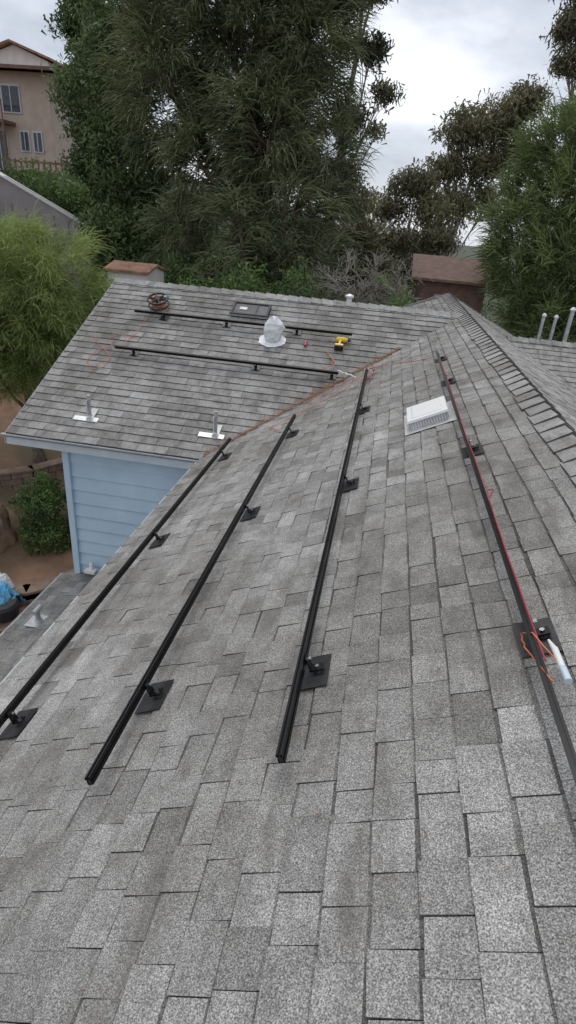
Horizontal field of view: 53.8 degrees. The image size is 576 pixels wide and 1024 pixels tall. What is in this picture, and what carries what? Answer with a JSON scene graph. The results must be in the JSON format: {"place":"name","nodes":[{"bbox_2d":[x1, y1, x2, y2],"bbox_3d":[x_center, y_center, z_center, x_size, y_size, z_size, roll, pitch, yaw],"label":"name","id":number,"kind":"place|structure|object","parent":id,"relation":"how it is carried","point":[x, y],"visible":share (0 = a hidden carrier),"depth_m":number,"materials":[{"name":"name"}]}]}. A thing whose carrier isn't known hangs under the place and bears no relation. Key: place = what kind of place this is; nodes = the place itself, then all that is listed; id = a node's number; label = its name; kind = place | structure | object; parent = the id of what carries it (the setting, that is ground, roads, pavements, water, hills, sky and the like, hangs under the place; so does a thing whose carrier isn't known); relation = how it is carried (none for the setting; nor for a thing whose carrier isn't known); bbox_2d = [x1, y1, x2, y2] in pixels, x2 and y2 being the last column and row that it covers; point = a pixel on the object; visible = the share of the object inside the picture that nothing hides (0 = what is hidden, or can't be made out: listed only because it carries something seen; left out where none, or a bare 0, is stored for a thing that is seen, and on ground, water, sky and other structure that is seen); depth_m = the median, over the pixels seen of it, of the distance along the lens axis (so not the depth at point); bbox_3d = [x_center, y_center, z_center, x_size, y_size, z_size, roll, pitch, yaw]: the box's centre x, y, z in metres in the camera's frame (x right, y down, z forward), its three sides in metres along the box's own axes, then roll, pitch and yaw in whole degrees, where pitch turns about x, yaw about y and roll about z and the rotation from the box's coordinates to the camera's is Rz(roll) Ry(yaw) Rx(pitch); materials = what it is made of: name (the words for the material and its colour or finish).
{"place":"outdoors","nodes":[
{"label":"outdoors","id":0,"kind":"place"},
{"bbox_2d":[0,170,573,583],"bbox_3d":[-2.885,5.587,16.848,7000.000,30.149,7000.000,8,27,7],"label":"ground","id":1,"kind":"structure","parent":0,"point":[20,566],"depth_m":15.00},
{"bbox_2d":[0,503,17,553],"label":"boulder","id":2,"kind":"object","parent":1,"relation":"on","point":[8,537],"visible":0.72,"depth_m":13.53,"materials":[{"name":"brown stone"}]},
{"bbox_2d":[0,595,18,623],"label":"trash can","id":3,"kind":"object","parent":1,"relation":"on","point":[9,610],"visible":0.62,"depth_m":10.50,"materials":[{"name":"plastic"}]},
{"bbox_2d":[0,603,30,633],"bbox_3d":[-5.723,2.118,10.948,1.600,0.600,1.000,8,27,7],"label":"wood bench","id":4,"kind":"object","parent":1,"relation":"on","point":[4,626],"depth_m":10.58,"materials":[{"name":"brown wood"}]},
{"bbox_2d":[0,581,24,604],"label":"blue plastic sheet","id":5,"kind":"object","parent":4,"relation":"on","point":[7,591],"visible":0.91,"depth_m":10.71,"materials":[{"name":"blue plastic"}]},
{"bbox_2d":[0,572,14,587],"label":"white rag","id":6,"kind":"object","parent":5,"relation":"on","point":[4,577],"visible":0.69,"depth_m":10.93,"materials":[{"name":"fabric"}]},
{"bbox_2d":[0,59,59,67],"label":"walls","id":7,"kind":"structure","parent":1,"relation":"on","point":[23,62],"depth_m":43.52,"materials":[{"name":"white paint"}]},
{"bbox_2d":[0,39,62,67],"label":"roof","id":8,"kind":"structure","parent":7,"relation":"on","point":[10,49],"depth_m":43.30,"materials":[{"name":"paint"}]},
{"bbox_2d":[0,458,63,492],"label":"retaining wall","id":9,"kind":"structure","parent":1,"relation":"on","point":[14,477],"depth_m":15.09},
{"bbox_2d":[1,469,71,555],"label":"round bush","id":10,"kind":"object","parent":1,"relation":"on","point":[38,508],"visible":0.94,"depth_m":13.47,"materials":[{"name":"green plant"}]},
{"bbox_2d":[0,156,79,192],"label":"wood fence","id":11,"kind":"object","parent":1,"relation":"on","point":[38,161],"visible":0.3,"depth_m":29.28,"materials":[{"name":"brown wood"}]},
{"bbox_2d":[12,568,74,604],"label":"retaining wall","id":12,"kind":"structure","parent":1,"relation":"on","point":[30,592],"depth_m":11.14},
{"bbox_2d":[0,172,94,302],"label":"grey boundary wall","id":13,"kind":"structure","parent":1,"relation":"on","point":[12,192],"depth_m":21.14,"materials":[{"name":"grey concrete"}]},
{"bbox_2d":[0,70,109,172],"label":"walls","id":14,"kind":"structure","parent":1,"relation":"on","point":[38,113],"depth_m":32.60,"materials":[{"name":"beige paint"}]},
{"bbox_2d":[0,99,15,172],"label":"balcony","id":15,"kind":"structure","parent":14,"relation":"attached to","point":[3,122],"depth_m":32.13,"materials":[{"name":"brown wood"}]},
{"bbox_2d":[0,83,77,169],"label":"windows","id":16,"kind":"structure","parent":14,"relation":"attached to","point":[10,98],"depth_m":32.72,"materials":[{"name":"glass"}]},
{"bbox_2d":[0,64,102,96],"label":"roof","id":17,"kind":"structure","parent":14,"relation":"on","point":[24,68],"depth_m":30.78,"materials":[{"name":"brown wood"}]},
{"bbox_2d":[0,197,118,463],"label":"willowy green tree","id":18,"kind":"object","parent":1,"relation":"on","point":[50,308],"visible":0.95,"depth_m":12.93,"materials":[{"name":"green plant"}]},
{"bbox_2d":[41,0,112,107],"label":"eucalyptus tree","id":19,"kind":"object","parent":1,"relation":"on","point":[67,25],"visible":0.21,"depth_m":27.95,"materials":[{"name":"green plant"}]},
{"bbox_2d":[0,151,223,393],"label":"hillside shrubs","id":20,"kind":"object","parent":1,"relation":"on","point":[72,196],"visible":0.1,"depth_m":22.59,"materials":[{"name":"green plant"}]},
{"bbox_2d":[40,0,205,283],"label":"broadleaf tree","id":21,"kind":"object","parent":1,"relation":"on","point":[101,168],"visible":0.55,"depth_m":19.21,"materials":[{"name":"green plant"}]},
{"bbox_2d":[61,451,188,573],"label":"walls","id":22,"kind":"structure","parent":1,"relation":"on","point":[112,503],"depth_m":7.96,"materials":[{"name":"blue paint"}]},
{"bbox_2d":[0,572,97,682],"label":"roof","id":23,"kind":"structure","parent":22,"relation":"attached to","point":[18,638],"depth_m":7.56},
{"bbox_2d":[0,573,61,635],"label":"roof trim","id":24,"kind":"structure","parent":23,"relation":"attached to","point":[49,585],"depth_m":8.12,"materials":[{"name":"paint"}]},
{"bbox_2d":[24,604,47,627],"bbox_3d":[-3.280,1.352,7.450,0.260,0.233,0.260,8,27,7],"label":"vent pipe","id":25,"kind":"object","parent":23,"relation":"on","point":[36,619],"visible":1,"depth_m":7.44,"materials":[{"name":"grey metal"}]},
{"bbox_2d":[84,562,96,574],"bbox_3d":[-2.907,0.822,8.377,0.160,0.160,0.128,8,27,7],"label":"wall outlet fitting","id":26,"kind":"object","parent":23,"relation":"attached to","point":[91,570],"depth_m":8.36,"materials":[{"name":"white plastic"}]},
{"bbox_2d":[0,290,197,683],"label":"fascia","id":27,"kind":"structure","parent":22,"relation":"attached to","point":[127,455],"depth_m":7.32,"materials":[{"name":"paint"}]},
{"bbox_2d":[6,282,454,459],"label":"roof wing south slope","id":28,"kind":"structure","parent":22,"relation":"on","point":[157,403],"depth_m":8.27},
{"bbox_2d":[73,395,98,421],"bbox_3d":[-2.672,-1.409,7.579,0.340,0.342,0.234,8,27,7],"label":"standoff post","id":29,"kind":"object","parent":28,"relation":"on","point":[91,414],"visible":1,"depth_m":7.55,"materials":[{"name":"metal"}]},
{"bbox_2d":[86,317,148,368],"bbox_3d":[-2.666,-2.617,8.678,0.650,0.600,1.285,8,27,7],"label":"loose wire","id":30,"kind":"object","parent":28,"relation":"on","point":[109,346],"visible":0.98,"depth_m":8.53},
{"bbox_2d":[147,292,169,311],"bbox_3d":[-2.091,-3.375,9.159,0.356,0.292,0.361,8,27,7],"label":"wire spool","id":31,"kind":"object","parent":28,"relation":"on","point":[158,299],"visible":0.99,"depth_m":9.11,"materials":[{"name":"plastic"}]},
{"bbox_2d":[198,411,224,438],"bbox_3d":[-0.973,-1.157,7.376,0.340,0.342,0.234,8,27,7],"label":"standoff post","id":32,"kind":"object","parent":28,"relation":"on","point":[215,434],"visible":1,"depth_m":7.35,"materials":[{"name":"metal"}]},
{"bbox_2d":[114,345,338,379],"bbox_3d":[-0.925,-2.203,8.311,3.350,0.129,0.170,8,27,7],"label":"solar rail","id":33,"kind":"object","parent":28,"relation":"on","point":[257,365],"visible":1,"depth_m":8.23,"materials":[{"name":"black metal"}]},
{"bbox_2d":[134,309,351,335],"bbox_3d":[-0.729,-2.945,8.905,3.480,0.129,0.170,8,27,7],"label":"solar rail","id":34,"kind":"object","parent":28,"relation":"on","point":[227,323],"visible":1,"depth_m":8.86,"materials":[{"name":"black metal"}]},
{"bbox_2d":[230,301,271,319],"bbox_3d":[-0.595,-3.246,9.146,0.620,0.209,0.341,8,27,7],"label":"skylight","id":35,"kind":"object","parent":28,"relation":"on","point":[252,310],"visible":0.99,"depth_m":9.11,"materials":[{"name":"glass"}]},
{"bbox_2d":[258,315,285,346],"bbox_3d":[-0.231,-2.753,8.628,0.418,0.431,0.362,8,27,7],"label":"turbine vent","id":36,"kind":"object","parent":28,"relation":"on","point":[274,329],"visible":1,"depth_m":8.58,"materials":[{"name":"metal"}]},
{"bbox_2d":[113,277,461,318],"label":"roof ridge","id":37,"kind":"structure","parent":28,"relation":"on","point":[394,309],"depth_m":9.40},
{"bbox_2d":[334,337,350,350],"bbox_3d":[0.848,-2.524,8.552,0.275,0.169,0.258,8,27,7],"label":"power drill","id":38,"kind":"object","parent":28,"relation":"on","point":[338,346],"visible":1,"depth_m":8.55,"materials":[{"name":"yellow plastic"}]},
{"bbox_3d":[3.637,-4.590,13.936,6.600,1.704,3.331,8,27,7],"label":"roof hip end","id":39,"kind":"object","parent":22,"relation":"attached to","visible":0},
{"bbox_2d":[401,293,447,307],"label":"hip caps","id":40,"kind":"object","parent":39,"relation":"on","point":[421,301],"visible":0.2,"depth_m":12.61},
{"bbox_2d":[104,260,166,284],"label":"white shed","id":41,"kind":"structure","parent":1,"relation":"on","point":[138,271],"depth_m":15.81,"materials":[{"name":"paint"}]},
{"bbox_2d":[75,0,390,298],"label":"weeping casuarina tree","id":42,"kind":"object","parent":1,"relation":"on","point":[281,62],"visible":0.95,"depth_m":16.76,"materials":[{"name":"green plant"}]},
{"bbox_2d":[121,252,434,306],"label":"ivy undergrowth","id":43,"kind":"object","parent":1,"relation":"on","point":[240,284],"visible":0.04,"depth_m":15.18,"materials":[{"name":"green plant"}]},
{"bbox_2d":[311,0,407,302],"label":"eucalyptus tree","id":44,"kind":"object","parent":1,"relation":"on","point":[384,94],"visible":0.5,"depth_m":21.34,"materials":[{"name":"green plant"}]},
{"bbox_2d":[149,175,575,336],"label":"background trees","id":45,"kind":"object","parent":1,"relation":"on","point":[487,308],"visible":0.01,"depth_m":44.44,"materials":[{"name":"green plant"}]},
{"bbox_2d":[284,244,457,305],"bbox_3d":[2.121,-5.858,17.330,5.639,4.164,4.056,-10,31,-28],"label":"bare tree","id":46,"kind":"object","parent":1,"relation":"on","point":[360,294],"visible":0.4,"depth_m":16.40,"materials":[{"name":"grey plant"}]},
{"bbox_2d":[366,156,468,297],"bbox_3d":[5.798,-11.486,28.921,5.869,11.353,4.236,8,27,7],"label":"eucalyptus tree","id":47,"kind":"object","parent":1,"relation":"on","point":[413,185],"visible":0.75,"depth_m":27.51,"materials":[{"name":"green plant"}]},
{"bbox_2d":[410,253,497,313],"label":"brown shed","id":48,"kind":"structure","parent":1,"relation":"on","point":[451,275],"depth_m":16.92,"materials":[{"name":"brown wood"}]},
{"bbox_2d":[415,65,558,256],"bbox_3d":[9.272,-14.076,29.777,6.216,15.204,3.707,8,27,7],"label":"eucalyptus tree","id":49,"kind":"object","parent":1,"relation":"on","point":[483,127],"visible":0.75,"depth_m":27.41,"materials":[{"name":"green plant"}]},
{"bbox_2d":[459,301,514,336],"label":"roof east slope rear","id":50,"kind":"structure","parent":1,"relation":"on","point":[495,327],"depth_m":11.50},
{"bbox_2d":[450,293,513,335],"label":"hip caps","id":51,"kind":"object","parent":50,"relation":"on","point":[481,314],"visible":0.2,"depth_m":12.88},
{"bbox_2d":[463,80,575,342],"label":"feathery pine tree","id":52,"kind":"object","parent":1,"relation":"on","point":[540,249],"visible":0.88,"depth_m":14.91,"materials":[{"name":"green plant"}]},
{"bbox_2d":[504,337,575,388],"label":"roof east wing","id":53,"kind":"structure","parent":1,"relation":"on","point":[559,362],"depth_m":9.77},
{"bbox_2d":[506,335,575,348],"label":"roof ridge","id":54,"kind":"structure","parent":53,"relation":"on","point":[554,343],"depth_m":10.03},
{"bbox_2d":[534,0,575,338],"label":"eucalyptus tree","id":55,"kind":"object","parent":1,"relation":"on","point":[564,35],"visible":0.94,"depth_m":23.33,"materials":[{"name":"green plant"}]},
{"bbox_2d":[0,319,575,1023],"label":"roof west slope","id":56,"kind":"structure","parent":0,"point":[384,765],"depth_m":2.12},
{"bbox_2d":[0,437,231,739],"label":"solar rail","id":57,"kind":"object","parent":56,"relation":"on","point":[19,720],"visible":1,"depth_m":3.66,"materials":[{"name":"black metal"}]},
{"bbox_2d":[84,414,298,784],"bbox_3d":[-0.308,-0.004,4.548,0.137,0.119,5.150,8,27,7],"label":"solar rail","id":58,"kind":"object","parent":56,"relation":"on","point":[154,696],"visible":1,"depth_m":2.86,"materials":[{"name":"black metal"}]},
{"bbox_2d":[13,347,573,1023],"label":"pine needle debris","id":59,"kind":"object","parent":56,"relation":"on","point":[287,511],"visible":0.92,"depth_m":7.55,"materials":[{"name":"brown plant"}]},
{"bbox_2d":[275,368,369,762],"bbox_3d":[0.564,-0.490,4.821,0.137,0.119,6.410,8,27,7],"label":"solar rail","id":60,"kind":"object","parent":56,"relation":"on","point":[311,672],"visible":1,"depth_m":2.52,"materials":[{"name":"black metal"}]},
{"bbox_2d":[269,349,425,431],"bbox_3d":[0.419,-1.779,7.651,2.010,0.906,1.788,-9,30,-26],"label":"orange cable","id":61,"kind":"object","parent":56,"relation":"on","point":[346,373],"visible":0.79,"depth_m":7.61,"materials":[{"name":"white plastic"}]},
{"bbox_2d":[404,396,456,435],"bbox_3d":[1.247,-0.860,5.012,0.394,0.255,0.580,8,27,7],"label":"roof box vent","id":62,"kind":"object","parent":56,"relation":"on","point":[429,414],"visible":1,"depth_m":4.86,"materials":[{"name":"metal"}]},
{"bbox_2d":[434,350,575,784],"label":"solar rail","id":63,"kind":"object","parent":56,"relation":"on","point":[545,629],"visible":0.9,"depth_m":2.13,"materials":[{"name":"black metal"}]},
{"bbox_2d":[439,357,555,681],"bbox_3d":[1.296,-0.615,4.194,0.074,0.132,5.402,8,27,7],"label":"red cable","id":64,"kind":"object","parent":63,"relation":"on","point":[542,652],"visible":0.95,"depth_m":2.28,"materials":[{"name":"red plastic"}]},
{"bbox_2d":[441,293,575,487],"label":"ridge caps","id":65,"kind":"object","parent":56,"relation":"on","point":[554,430],"visible":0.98,"depth_m":4.46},
{"bbox_2d":[547,639,572,683],"bbox_3d":[0.897,0.487,1.880,0.024,0.025,0.211,8,27,5],"label":"conduit fitting","id":66,"kind":"object","parent":56,"relation":"on","point":[565,673],"visible":1,"depth_m":1.85,"materials":[{"name":"white plastic"}]},
{"bbox_2d":[0,0,575,251],"label":"sky","id":67,"kind":"structure","parent":0,"point":[443,51],"materials":[{"name":"white"}]},
{"bbox_2d":[407,297,452,312],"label":"roof shingles","id":68,"kind":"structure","parent":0,"point":[438,304],"depth_m":11.58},
{"bbox_2d":[468,312,575,430],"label":"roof east slope","id":69,"kind":"structure","parent":0,"point":[558,393],"depth_m":6.89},
{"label":"wing roof slope","id":70,"kind":"object","parent":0,"visible":0},
{"bbox_2d":[345,294,353,301],"bbox_3d":[1.026,-3.507,9.611,0.146,0.340,0.150,8,27,7],"label":"vent cap","id":71,"kind":"object","parent":70,"relation":"on","point":[349,297],"visible":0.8,"depth_m":9.52,"materials":[{"name":"metal"}]},
{"bbox_3d":[7.396,-2.628,11.193,6.860,1.270,2.649,8,27,7],"label":"wing roof","id":72,"kind":"object","parent":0,"visible":0},
{"bbox_2d":[536,313,546,339],"bbox_3d":[4.800,-3.360,10.879,0.180,0.858,0.180,8,27,7],"label":"vent pipe","id":73,"kind":"object","parent":72,"relation":"on","point":[544,315],"visible":0.62,"depth_m":10.77,"materials":[{"name":"metal"}]},
{"bbox_2d":[548,315,558,340],"bbox_3d":[5.016,-3.323,10.855,0.180,0.848,0.180,8,27,7],"label":"vent pipe","id":74,"kind":"object","parent":72,"relation":"on","point":[556,317],"visible":0.62,"depth_m":10.75,"materials":[{"name":"metal"}]},
{"bbox_2d":[562,307,575,341],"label":"vent pipe","id":75,"kind":"object","parent":72,"relation":"on","point":[570,319],"visible":0.64,"depth_m":10.67,"materials":[{"name":"metal"}]}
]}

